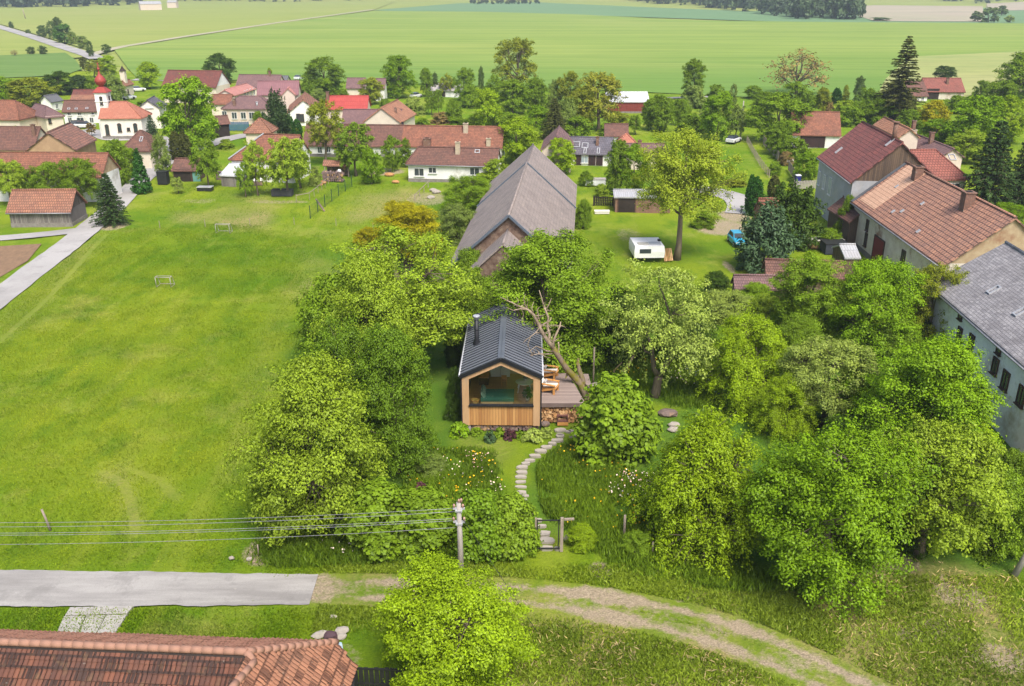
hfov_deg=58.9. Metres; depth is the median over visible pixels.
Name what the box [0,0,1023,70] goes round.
terrain
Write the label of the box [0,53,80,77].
dark crop field
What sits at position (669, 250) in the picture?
board pile
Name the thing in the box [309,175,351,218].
wire fence
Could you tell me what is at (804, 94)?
broadleaf tree
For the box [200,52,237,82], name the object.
broadleaf tree
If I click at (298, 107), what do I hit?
house
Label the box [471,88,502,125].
broadleaf tree
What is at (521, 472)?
stepping stone
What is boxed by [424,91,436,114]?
fruit tree
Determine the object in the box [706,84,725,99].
shrub
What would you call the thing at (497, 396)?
bed
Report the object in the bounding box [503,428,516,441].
garden plant
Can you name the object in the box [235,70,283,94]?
house
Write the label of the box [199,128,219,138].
shrub
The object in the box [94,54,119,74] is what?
broadleaf tree
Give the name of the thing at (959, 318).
window
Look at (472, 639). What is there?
broadleaf tree
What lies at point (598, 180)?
garden table
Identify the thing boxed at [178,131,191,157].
thuja
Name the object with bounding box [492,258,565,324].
broadleaf tree
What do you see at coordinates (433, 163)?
bungalow
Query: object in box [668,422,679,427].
rock
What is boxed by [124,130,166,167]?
house
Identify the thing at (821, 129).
barn
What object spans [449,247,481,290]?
shrub
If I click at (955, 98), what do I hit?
shrub
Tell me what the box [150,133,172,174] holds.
broadleaf tree
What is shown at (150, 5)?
warehouse
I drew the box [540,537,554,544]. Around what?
stepping stone
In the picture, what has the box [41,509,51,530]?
stake
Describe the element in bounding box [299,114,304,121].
window
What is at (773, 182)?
thuja
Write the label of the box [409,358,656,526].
yellow flowers
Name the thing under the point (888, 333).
shrub
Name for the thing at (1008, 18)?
broadleaf tree
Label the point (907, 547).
shrub
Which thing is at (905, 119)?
broadleaf tree
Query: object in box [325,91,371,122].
house
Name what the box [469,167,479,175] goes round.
window
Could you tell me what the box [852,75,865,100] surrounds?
broadleaf tree
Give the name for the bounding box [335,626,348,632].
rock
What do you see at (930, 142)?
farmhouse
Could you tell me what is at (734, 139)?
parked car
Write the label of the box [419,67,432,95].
broadleaf tree
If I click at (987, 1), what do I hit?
forest
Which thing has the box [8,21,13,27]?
shrub
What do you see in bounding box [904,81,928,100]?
house
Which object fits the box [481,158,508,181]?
fruit tree
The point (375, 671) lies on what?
picket fence
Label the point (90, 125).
fruit tree
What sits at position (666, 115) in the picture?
broadleaf tree
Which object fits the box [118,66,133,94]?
chapel
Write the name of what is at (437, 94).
fruit tree
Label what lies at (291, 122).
thuja
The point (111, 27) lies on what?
pasture field
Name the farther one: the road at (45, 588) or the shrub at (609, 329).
the shrub at (609, 329)
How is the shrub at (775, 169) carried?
on the ground at (774, 653)
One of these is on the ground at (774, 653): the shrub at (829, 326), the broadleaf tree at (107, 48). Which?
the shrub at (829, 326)
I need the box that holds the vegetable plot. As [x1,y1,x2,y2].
[0,244,40,276]
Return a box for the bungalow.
[405,141,501,181]
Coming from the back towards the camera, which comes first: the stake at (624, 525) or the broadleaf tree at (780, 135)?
the broadleaf tree at (780, 135)
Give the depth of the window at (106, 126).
181.97 m
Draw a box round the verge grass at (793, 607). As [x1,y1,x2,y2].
[310,559,1023,685]
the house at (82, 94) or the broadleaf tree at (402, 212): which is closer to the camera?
the broadleaf tree at (402, 212)
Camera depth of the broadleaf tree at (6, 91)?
227.43 m
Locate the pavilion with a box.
[243,117,278,142]
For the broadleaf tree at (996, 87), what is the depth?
213.13 m
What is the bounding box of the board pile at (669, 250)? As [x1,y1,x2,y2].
[664,248,672,260]
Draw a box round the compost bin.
[156,170,169,184]
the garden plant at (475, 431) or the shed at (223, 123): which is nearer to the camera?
the garden plant at (475, 431)
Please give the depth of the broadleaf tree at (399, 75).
242.59 m
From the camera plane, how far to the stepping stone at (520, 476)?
58.77 m
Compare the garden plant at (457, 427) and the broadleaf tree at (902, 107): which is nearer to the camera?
the garden plant at (457, 427)
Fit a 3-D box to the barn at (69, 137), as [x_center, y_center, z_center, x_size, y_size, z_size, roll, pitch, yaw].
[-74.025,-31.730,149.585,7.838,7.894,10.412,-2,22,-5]
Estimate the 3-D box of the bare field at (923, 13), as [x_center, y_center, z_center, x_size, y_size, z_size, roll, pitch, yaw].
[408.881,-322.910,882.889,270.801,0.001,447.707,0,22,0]
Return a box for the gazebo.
[616,133,636,142]
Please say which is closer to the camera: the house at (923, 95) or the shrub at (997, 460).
the shrub at (997, 460)
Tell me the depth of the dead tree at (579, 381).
66.69 m
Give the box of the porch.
[827,195,859,242]
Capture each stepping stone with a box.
[515,475,526,478]
[515,480,525,483]
[515,485,526,488]
[516,465,527,469]
[516,470,526,474]
[521,461,529,465]
[525,458,534,462]
[529,454,540,457]
[535,448,546,453]
[538,524,546,528]
[539,530,550,536]
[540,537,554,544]
[540,545,552,550]
[541,445,551,449]
[551,438,562,442]
[554,428,565,432]
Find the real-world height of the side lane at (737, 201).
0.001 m
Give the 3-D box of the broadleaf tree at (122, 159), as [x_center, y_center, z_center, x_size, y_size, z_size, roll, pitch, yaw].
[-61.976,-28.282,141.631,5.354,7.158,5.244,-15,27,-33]
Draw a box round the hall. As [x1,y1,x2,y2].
[218,83,255,97]
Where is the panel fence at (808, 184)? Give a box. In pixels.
[793,180,815,188]
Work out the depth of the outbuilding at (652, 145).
153.83 m
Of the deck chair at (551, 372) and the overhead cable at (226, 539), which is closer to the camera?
the overhead cable at (226, 539)
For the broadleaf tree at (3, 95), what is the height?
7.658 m
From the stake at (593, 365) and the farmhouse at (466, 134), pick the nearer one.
the stake at (593, 365)
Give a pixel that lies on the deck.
(567, 394)
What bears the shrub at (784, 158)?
on the ground at (774, 653)
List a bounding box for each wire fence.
[296,177,328,202]
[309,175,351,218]
[746,135,769,176]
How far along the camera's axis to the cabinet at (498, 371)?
70.12 m
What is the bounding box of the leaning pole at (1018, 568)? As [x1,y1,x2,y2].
[1010,553,1023,578]
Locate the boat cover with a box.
[253,178,262,185]
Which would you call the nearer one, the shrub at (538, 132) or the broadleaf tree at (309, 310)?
the broadleaf tree at (309, 310)
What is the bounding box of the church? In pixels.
[92,63,151,138]
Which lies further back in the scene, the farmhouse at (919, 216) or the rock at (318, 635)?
the farmhouse at (919, 216)
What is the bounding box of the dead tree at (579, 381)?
[500,290,588,400]
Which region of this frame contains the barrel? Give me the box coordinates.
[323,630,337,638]
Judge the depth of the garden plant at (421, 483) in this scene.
56.67 m
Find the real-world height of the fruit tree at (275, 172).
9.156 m
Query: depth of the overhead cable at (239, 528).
48.30 m
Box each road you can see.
[0,25,102,58]
[0,570,317,606]
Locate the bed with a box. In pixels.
[480,384,513,403]
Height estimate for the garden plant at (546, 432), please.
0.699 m
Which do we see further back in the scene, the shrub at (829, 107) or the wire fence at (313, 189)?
the shrub at (829, 107)
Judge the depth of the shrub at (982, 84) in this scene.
244.25 m
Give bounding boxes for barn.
[0,151,122,201]
[25,122,96,151]
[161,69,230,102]
[446,143,576,307]
[604,91,648,112]
[790,110,841,147]
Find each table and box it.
[515,378,532,392]
[585,177,606,185]
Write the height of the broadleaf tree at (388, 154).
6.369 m
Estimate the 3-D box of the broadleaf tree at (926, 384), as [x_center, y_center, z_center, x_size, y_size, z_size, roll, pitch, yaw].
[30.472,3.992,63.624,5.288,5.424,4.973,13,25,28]
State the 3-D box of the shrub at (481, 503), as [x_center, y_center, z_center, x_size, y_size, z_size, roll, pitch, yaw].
[-1.849,10.012,50.591,4.118,3.866,4.062,20,29,41]
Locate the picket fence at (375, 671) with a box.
[355,667,406,685]
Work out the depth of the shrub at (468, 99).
225.02 m
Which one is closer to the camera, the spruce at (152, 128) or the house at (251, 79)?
the spruce at (152, 128)
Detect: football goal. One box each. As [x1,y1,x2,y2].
[155,276,174,286]
[215,223,231,232]
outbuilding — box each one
[341,109,401,123]
[625,140,664,169]
[761,258,844,293]
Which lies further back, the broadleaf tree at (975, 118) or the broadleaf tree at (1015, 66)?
the broadleaf tree at (1015, 66)
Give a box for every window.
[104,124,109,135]
[117,123,121,131]
[133,123,137,131]
[231,112,236,118]
[240,112,245,118]
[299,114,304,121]
[317,147,322,153]
[414,168,424,176]
[428,167,436,173]
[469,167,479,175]
[580,156,588,163]
[640,249,650,253]
[816,171,820,185]
[821,174,825,189]
[827,177,832,196]
[862,232,867,247]
[864,219,869,231]
[900,249,905,263]
[956,314,962,321]
[956,326,962,339]
[965,332,975,353]
[988,355,999,377]
[993,347,1000,356]
[997,368,1010,393]
[1013,383,1023,409]
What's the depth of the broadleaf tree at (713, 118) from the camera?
179.80 m
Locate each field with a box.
[0,2,391,51]
[0,29,82,57]
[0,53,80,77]
[115,11,1023,99]
[379,2,1023,22]
[859,5,983,20]
[880,51,1023,97]
[987,2,1023,10]
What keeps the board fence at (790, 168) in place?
on the ground at (774, 653)
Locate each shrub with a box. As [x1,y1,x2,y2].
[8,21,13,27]
[134,101,144,105]
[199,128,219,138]
[218,139,235,149]
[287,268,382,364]
[300,82,313,92]
[307,165,321,185]
[309,88,325,100]
[332,457,378,483]
[333,476,410,563]
[334,88,348,94]
[352,226,380,248]
[378,98,389,108]
[385,482,455,560]
[404,96,427,115]
[404,449,449,477]
[415,117,429,124]
[430,112,451,124]
[443,313,466,367]
[443,393,460,421]
[445,117,474,125]
[445,366,460,397]
[447,265,493,324]
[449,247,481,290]
[449,487,509,564]
[458,84,480,108]
[468,115,476,124]
[473,172,490,183]
[492,491,543,562]
[495,112,519,125]
[514,124,542,143]
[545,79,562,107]
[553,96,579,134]
[563,116,594,135]
[563,284,606,338]
[563,522,598,553]
[564,344,586,372]
[567,370,664,471]
[575,198,592,228]
[577,170,594,185]
[584,284,655,369]
[594,183,610,196]
[597,122,610,135]
[621,528,654,557]
[654,294,719,369]
[669,99,691,113]
[675,112,707,133]
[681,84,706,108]
[689,210,715,229]
[695,106,720,122]
[703,270,731,291]
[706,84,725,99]
[721,178,746,186]
[730,280,774,299]
[743,291,785,329]
[744,110,764,127]
[766,162,783,175]
[769,135,811,162]
[777,151,793,165]
[802,95,821,108]
[812,288,840,338]
[814,412,871,475]
[817,227,842,248]
[818,362,886,423]
[824,101,834,110]
[832,100,854,114]
[832,194,854,234]
[840,105,866,127]
[855,510,937,561]
[868,317,926,369]
[917,315,934,347]
[938,94,966,113]
[950,464,1023,567]
[970,80,989,95]
[988,452,1008,469]
[996,447,1023,495]
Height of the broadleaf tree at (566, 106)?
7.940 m
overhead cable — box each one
[0,508,452,522]
[0,527,454,544]
[28,511,454,526]
[53,518,451,532]
[65,521,443,534]
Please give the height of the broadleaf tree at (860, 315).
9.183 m
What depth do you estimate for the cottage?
164.75 m
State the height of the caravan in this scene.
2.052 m
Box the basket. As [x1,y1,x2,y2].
[471,398,478,403]
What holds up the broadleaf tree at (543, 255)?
on the ground at (774, 653)
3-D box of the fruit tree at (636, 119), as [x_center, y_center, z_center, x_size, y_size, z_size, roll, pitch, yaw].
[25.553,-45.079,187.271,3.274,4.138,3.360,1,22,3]
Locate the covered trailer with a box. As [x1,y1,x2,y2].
[819,239,847,253]
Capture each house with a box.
[0,100,37,125]
[0,124,45,150]
[0,629,357,685]
[32,103,64,132]
[39,93,63,110]
[70,89,94,99]
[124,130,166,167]
[139,95,167,128]
[210,94,233,114]
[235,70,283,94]
[257,80,301,108]
[287,91,320,125]
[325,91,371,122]
[346,77,366,94]
[363,99,416,124]
[374,78,386,100]
[458,301,543,430]
[540,125,573,172]
[569,136,613,165]
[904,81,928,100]
[910,149,969,189]
[921,77,965,99]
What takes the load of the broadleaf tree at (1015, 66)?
on the ground at (774, 653)
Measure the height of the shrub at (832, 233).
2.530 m
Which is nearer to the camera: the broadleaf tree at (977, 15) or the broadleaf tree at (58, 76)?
the broadleaf tree at (58, 76)
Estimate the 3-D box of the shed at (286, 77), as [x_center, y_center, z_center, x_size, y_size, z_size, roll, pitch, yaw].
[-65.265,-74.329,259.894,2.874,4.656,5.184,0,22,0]
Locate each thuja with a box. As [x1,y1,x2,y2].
[168,131,183,159]
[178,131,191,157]
[285,113,293,133]
[291,118,302,136]
[744,174,755,214]
[746,176,764,216]
[767,174,780,196]
[831,87,841,103]
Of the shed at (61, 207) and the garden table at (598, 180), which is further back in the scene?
the garden table at (598, 180)
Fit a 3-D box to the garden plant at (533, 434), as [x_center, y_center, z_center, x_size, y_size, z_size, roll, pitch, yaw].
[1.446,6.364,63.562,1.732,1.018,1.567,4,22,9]
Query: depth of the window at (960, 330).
71.27 m
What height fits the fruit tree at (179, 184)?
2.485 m
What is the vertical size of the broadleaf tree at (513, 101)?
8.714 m
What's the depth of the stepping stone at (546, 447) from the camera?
62.51 m
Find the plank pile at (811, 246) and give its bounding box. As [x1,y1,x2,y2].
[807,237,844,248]
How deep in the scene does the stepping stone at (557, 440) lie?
63.39 m
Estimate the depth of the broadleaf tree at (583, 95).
188.03 m
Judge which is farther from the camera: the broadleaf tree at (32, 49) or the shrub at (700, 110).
the broadleaf tree at (32, 49)
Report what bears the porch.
on the ground at (774, 653)
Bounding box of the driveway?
[58,606,132,632]
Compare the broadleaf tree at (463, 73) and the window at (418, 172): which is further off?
the broadleaf tree at (463, 73)
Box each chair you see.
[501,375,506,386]
[542,378,559,394]
[543,364,558,379]
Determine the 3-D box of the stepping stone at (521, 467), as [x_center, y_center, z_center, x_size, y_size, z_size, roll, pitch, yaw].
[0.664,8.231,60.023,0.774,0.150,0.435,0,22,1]
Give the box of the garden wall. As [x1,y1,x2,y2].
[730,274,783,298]
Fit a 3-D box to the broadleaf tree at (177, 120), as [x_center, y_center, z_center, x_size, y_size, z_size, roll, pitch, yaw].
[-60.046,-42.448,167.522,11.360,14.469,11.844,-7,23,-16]
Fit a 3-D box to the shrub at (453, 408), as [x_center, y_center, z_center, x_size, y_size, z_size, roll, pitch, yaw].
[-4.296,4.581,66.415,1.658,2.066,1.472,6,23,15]
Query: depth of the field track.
519.17 m
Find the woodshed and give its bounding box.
[612,189,669,212]
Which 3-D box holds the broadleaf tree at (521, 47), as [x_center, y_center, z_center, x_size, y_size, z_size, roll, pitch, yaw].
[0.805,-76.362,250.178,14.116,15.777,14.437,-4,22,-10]
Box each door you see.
[173,172,191,181]
[191,172,201,181]
[575,155,581,164]
[588,155,595,164]
[596,155,602,165]
[618,198,635,211]
[800,136,825,147]
[870,234,884,262]
[927,89,939,98]
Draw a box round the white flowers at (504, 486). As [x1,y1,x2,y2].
[320,371,710,552]
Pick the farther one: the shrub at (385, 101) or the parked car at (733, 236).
the shrub at (385, 101)
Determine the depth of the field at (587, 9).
859.92 m
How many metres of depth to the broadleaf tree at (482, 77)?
226.78 m
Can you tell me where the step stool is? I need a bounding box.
[557,414,567,425]
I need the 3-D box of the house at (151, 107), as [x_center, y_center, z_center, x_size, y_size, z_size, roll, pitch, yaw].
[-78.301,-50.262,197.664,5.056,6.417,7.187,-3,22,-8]
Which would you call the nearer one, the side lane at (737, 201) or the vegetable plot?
the vegetable plot
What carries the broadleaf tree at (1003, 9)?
on the field at (587, 9)
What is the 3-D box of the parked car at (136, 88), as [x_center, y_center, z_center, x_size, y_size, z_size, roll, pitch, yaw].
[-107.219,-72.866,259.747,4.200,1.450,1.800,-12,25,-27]
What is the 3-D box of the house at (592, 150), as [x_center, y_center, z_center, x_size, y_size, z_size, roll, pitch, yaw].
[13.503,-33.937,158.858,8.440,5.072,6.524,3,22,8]
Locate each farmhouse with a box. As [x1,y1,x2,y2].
[228,133,310,182]
[401,123,504,163]
[814,121,933,220]
[850,161,1023,291]
[872,116,920,148]
[911,120,964,168]
[928,241,1023,451]
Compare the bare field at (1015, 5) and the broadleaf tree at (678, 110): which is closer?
the broadleaf tree at (678, 110)
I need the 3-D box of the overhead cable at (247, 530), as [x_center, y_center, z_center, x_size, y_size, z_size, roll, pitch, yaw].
[-22.085,10.112,48.591,38.195,1.994,0.025,1,22,1]
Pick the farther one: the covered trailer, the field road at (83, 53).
the field road at (83, 53)
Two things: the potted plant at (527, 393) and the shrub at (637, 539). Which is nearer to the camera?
the shrub at (637, 539)
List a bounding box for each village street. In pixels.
[83,129,171,150]
[167,134,245,156]
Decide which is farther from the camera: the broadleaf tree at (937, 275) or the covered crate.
the covered crate
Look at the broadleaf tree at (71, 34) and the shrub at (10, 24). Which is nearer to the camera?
the broadleaf tree at (71, 34)
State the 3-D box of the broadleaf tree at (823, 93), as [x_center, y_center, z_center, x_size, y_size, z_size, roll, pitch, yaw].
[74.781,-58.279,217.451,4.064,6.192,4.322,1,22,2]
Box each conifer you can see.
[129,148,152,194]
[261,86,292,133]
[732,198,805,273]
[756,177,827,251]
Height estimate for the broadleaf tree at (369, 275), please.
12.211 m
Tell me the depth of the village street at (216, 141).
183.06 m
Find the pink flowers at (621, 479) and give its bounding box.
[466,451,641,481]
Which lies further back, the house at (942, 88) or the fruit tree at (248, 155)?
the house at (942, 88)
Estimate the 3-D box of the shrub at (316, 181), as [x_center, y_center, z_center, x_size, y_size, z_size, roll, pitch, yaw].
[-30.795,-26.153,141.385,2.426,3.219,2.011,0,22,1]
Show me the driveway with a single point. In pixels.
(91, 610)
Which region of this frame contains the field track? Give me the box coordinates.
[94,9,374,53]
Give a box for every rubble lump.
[384,172,394,176]
[432,189,440,193]
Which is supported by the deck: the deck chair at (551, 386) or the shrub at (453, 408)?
the deck chair at (551, 386)
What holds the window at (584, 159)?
in the house at (592, 150)
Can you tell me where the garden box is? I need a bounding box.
[196,185,213,190]
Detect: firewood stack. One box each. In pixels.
[321,170,344,181]
[541,407,582,422]
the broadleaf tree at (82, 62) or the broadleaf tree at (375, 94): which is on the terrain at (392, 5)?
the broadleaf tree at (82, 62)
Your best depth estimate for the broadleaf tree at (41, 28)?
500.18 m
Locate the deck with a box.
[541,373,590,421]
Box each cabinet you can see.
[479,371,488,384]
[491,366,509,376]
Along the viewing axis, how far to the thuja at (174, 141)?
160.32 m
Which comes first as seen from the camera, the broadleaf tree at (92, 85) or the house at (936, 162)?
the house at (936, 162)
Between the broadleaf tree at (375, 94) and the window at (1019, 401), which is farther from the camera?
the broadleaf tree at (375, 94)
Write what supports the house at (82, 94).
on the ground at (774, 653)
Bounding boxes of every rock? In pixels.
[311,631,324,638]
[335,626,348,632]
[337,633,346,639]
[541,421,549,426]
[658,408,677,416]
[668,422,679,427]
[668,426,676,431]
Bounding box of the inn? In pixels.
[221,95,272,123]
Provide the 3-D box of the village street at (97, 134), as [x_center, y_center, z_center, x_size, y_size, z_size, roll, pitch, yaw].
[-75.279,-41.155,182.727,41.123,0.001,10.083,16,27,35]
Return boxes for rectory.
[61,99,98,123]
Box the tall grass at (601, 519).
[246,337,831,592]
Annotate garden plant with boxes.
[415,481,426,489]
[449,421,470,439]
[469,427,482,436]
[484,430,496,443]
[495,427,503,438]
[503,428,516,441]
[516,429,524,440]
[520,427,544,443]
[539,427,553,438]
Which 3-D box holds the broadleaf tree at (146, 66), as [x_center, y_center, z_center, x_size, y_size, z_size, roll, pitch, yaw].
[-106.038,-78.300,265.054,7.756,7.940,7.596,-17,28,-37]
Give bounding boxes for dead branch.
[613,354,634,372]
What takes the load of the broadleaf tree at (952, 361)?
on the ground at (774, 653)
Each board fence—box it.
[229,121,248,130]
[763,136,779,157]
[788,160,798,178]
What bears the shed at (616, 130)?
on the ground at (774, 653)
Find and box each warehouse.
[138,1,161,9]
[167,0,178,7]
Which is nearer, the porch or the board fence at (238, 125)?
the porch
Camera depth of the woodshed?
125.19 m
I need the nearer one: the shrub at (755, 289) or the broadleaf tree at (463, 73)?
the shrub at (755, 289)
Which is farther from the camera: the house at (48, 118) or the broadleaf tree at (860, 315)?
the house at (48, 118)
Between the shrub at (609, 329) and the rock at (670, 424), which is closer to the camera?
the rock at (670, 424)
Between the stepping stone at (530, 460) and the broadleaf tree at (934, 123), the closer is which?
the stepping stone at (530, 460)
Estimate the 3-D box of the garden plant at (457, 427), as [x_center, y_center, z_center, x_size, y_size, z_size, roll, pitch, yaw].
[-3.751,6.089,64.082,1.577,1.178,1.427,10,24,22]
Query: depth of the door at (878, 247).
101.92 m
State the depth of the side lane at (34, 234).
114.43 m
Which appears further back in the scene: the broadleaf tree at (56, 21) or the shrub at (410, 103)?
the broadleaf tree at (56, 21)
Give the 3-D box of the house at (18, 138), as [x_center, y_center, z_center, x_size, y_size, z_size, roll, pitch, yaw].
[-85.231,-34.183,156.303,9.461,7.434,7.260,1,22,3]
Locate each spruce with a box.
[88,173,134,227]
[146,114,159,135]
[540,98,566,139]
[874,36,925,119]
[959,120,1022,221]
[998,142,1023,206]
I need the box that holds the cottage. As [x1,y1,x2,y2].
[303,124,403,156]
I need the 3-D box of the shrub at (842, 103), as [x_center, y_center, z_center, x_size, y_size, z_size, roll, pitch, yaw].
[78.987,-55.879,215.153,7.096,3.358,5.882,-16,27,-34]
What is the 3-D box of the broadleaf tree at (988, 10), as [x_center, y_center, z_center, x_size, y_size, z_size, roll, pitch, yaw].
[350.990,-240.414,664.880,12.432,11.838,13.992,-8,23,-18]
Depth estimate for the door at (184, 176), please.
144.05 m
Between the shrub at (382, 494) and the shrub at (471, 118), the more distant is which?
the shrub at (471, 118)
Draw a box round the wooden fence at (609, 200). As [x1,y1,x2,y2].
[593,196,613,205]
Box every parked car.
[73,121,95,128]
[120,94,136,99]
[133,86,145,90]
[410,92,421,96]
[725,135,741,143]
[727,230,745,246]
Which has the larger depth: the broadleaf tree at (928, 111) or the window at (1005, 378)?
the broadleaf tree at (928, 111)
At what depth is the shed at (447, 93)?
247.64 m
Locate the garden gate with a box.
[535,517,573,551]
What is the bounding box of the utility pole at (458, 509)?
[452,498,465,567]
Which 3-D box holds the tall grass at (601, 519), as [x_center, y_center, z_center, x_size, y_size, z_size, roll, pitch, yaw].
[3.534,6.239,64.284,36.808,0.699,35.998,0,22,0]
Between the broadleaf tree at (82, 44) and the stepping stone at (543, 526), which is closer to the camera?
the stepping stone at (543, 526)
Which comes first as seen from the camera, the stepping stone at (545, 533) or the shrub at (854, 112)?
the stepping stone at (545, 533)
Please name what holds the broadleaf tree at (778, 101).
on the ground at (774, 653)
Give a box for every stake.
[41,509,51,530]
[592,347,594,382]
[623,515,625,537]
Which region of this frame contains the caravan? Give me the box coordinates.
[629,237,664,258]
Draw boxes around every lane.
[0,158,173,308]
[0,228,74,239]
[695,185,746,213]
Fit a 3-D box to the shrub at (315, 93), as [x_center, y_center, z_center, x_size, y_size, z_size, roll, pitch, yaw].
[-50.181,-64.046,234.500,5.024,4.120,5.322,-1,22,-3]
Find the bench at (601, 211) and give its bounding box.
[594,210,609,213]
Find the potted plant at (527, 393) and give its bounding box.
[522,386,532,400]
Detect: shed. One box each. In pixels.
[5,188,87,227]
[171,158,204,181]
[214,115,229,136]
[219,163,256,186]
[282,75,290,79]
[428,83,463,96]
[604,123,628,139]
[753,197,778,217]
[832,243,860,273]
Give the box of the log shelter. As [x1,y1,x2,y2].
[322,160,351,176]
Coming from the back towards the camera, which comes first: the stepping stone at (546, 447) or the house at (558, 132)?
the house at (558, 132)
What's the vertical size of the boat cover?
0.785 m
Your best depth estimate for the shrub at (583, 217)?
116.79 m
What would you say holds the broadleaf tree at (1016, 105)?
on the ground at (774, 653)
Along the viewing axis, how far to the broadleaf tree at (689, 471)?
48.87 m
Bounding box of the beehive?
[216,171,221,179]
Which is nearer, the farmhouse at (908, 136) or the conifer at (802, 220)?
the conifer at (802, 220)
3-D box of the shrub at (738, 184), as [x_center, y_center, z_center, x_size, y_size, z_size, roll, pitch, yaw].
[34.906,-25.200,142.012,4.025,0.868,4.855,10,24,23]
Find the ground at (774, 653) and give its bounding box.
[0,71,1023,685]
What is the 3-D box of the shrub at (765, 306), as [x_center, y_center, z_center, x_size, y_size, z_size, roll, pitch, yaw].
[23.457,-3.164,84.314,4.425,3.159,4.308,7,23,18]
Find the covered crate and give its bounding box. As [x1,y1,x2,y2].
[270,188,293,195]
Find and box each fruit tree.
[0,159,24,197]
[18,168,37,188]
[28,161,63,188]
[51,157,102,206]
[86,123,96,135]
[170,177,183,193]
[187,136,221,184]
[233,162,254,197]
[240,140,268,195]
[264,136,305,196]
[280,139,314,187]
[333,121,374,175]
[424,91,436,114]
[433,88,444,112]
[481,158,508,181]
[598,257,719,398]
[629,115,643,134]
[726,104,746,134]
[772,333,892,428]
[869,411,1021,559]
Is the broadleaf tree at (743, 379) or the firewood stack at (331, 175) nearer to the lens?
the broadleaf tree at (743, 379)
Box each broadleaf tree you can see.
[0,75,22,99]
[4,77,62,106]
[4,87,20,99]
[25,46,34,53]
[36,25,46,36]
[37,45,47,53]
[40,70,75,94]
[45,20,54,37]
[51,17,62,31]
[52,23,74,43]
[65,74,91,91]
[67,31,77,43]
[75,36,87,47]
[78,57,87,70]
[83,75,97,88]
[84,59,104,77]
[85,40,94,55]
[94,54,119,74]
[100,138,133,184]
[101,44,110,53]
[101,72,131,100]
[120,147,132,171]
[136,61,161,88]
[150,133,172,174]
[153,73,220,154]
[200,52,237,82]
[217,344,393,547]
[252,111,261,120]
[299,56,346,96]
[302,221,486,354]
[303,98,345,159]
[306,311,394,453]
[307,248,426,386]
[352,320,441,480]
[356,148,385,183]
[357,76,384,104]
[369,199,442,260]
[372,545,544,685]
[379,54,417,98]
[380,135,402,171]
[399,136,412,167]
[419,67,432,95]
[431,72,438,86]
[434,202,476,246]
[438,72,453,92]
[440,173,490,212]
[445,99,463,119]
[452,67,475,96]
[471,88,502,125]
[477,226,634,374]
[478,66,484,89]
[484,73,500,103]
[491,37,538,93]
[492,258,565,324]
[494,79,535,113]
[496,116,540,160]
[522,77,548,106]
[522,105,552,134]
[547,137,576,173]
[556,70,582,101]
[570,85,599,125]
[577,70,628,130]
[604,139,632,193]
[607,111,629,122]
[616,141,651,188]
[621,403,780,582]
[629,125,749,260]
[640,98,654,129]
[647,94,674,130]
[673,99,691,124]
[681,58,707,97]
[692,300,793,425]
[698,89,737,140]
[702,288,756,326]
[729,83,736,103]
[730,409,947,622]
[742,85,761,98]
[744,89,814,142]
[746,370,822,447]
[748,91,776,114]
[759,47,833,93]
[764,120,792,154]
[765,249,852,340]
[765,310,825,377]
[782,80,813,106]
[792,150,818,180]
[814,87,832,110]
[823,254,931,362]
[842,85,850,100]
[850,326,1012,469]
[851,87,884,118]
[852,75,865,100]
[858,98,899,124]
[865,81,920,120]
[873,17,891,20]
[895,109,923,133]
[900,261,969,338]
[904,393,1003,455]
[906,369,950,409]
[916,99,952,138]
[917,118,948,143]
[932,65,956,77]
[940,93,1007,147]
[944,129,988,163]
[969,11,984,20]
[978,7,1000,21]
[984,79,1019,109]
[987,52,1023,101]
[992,93,1023,144]
[993,5,1008,14]
[996,202,1023,224]
[1004,15,1014,21]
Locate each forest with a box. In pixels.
[0,0,142,7]
[184,0,349,1]
[636,0,866,19]
[943,0,1016,2]
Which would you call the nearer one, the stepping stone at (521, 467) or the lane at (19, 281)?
the stepping stone at (521, 467)
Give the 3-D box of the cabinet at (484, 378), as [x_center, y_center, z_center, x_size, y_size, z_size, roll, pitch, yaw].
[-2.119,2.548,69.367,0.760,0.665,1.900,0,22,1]
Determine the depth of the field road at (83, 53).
446.65 m
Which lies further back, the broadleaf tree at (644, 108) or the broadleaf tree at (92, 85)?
the broadleaf tree at (92, 85)
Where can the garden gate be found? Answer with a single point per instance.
(562, 519)
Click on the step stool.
(562, 422)
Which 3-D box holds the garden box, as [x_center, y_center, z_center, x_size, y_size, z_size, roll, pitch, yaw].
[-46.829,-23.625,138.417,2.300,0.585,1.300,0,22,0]
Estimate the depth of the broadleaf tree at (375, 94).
231.46 m
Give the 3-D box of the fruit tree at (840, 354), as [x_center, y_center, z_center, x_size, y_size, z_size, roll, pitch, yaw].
[22.765,2.889,64.264,8.585,7.030,7.292,-8,23,-18]
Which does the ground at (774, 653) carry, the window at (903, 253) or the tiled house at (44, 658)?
the tiled house at (44, 658)
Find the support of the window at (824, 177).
in the farmhouse at (859, 158)

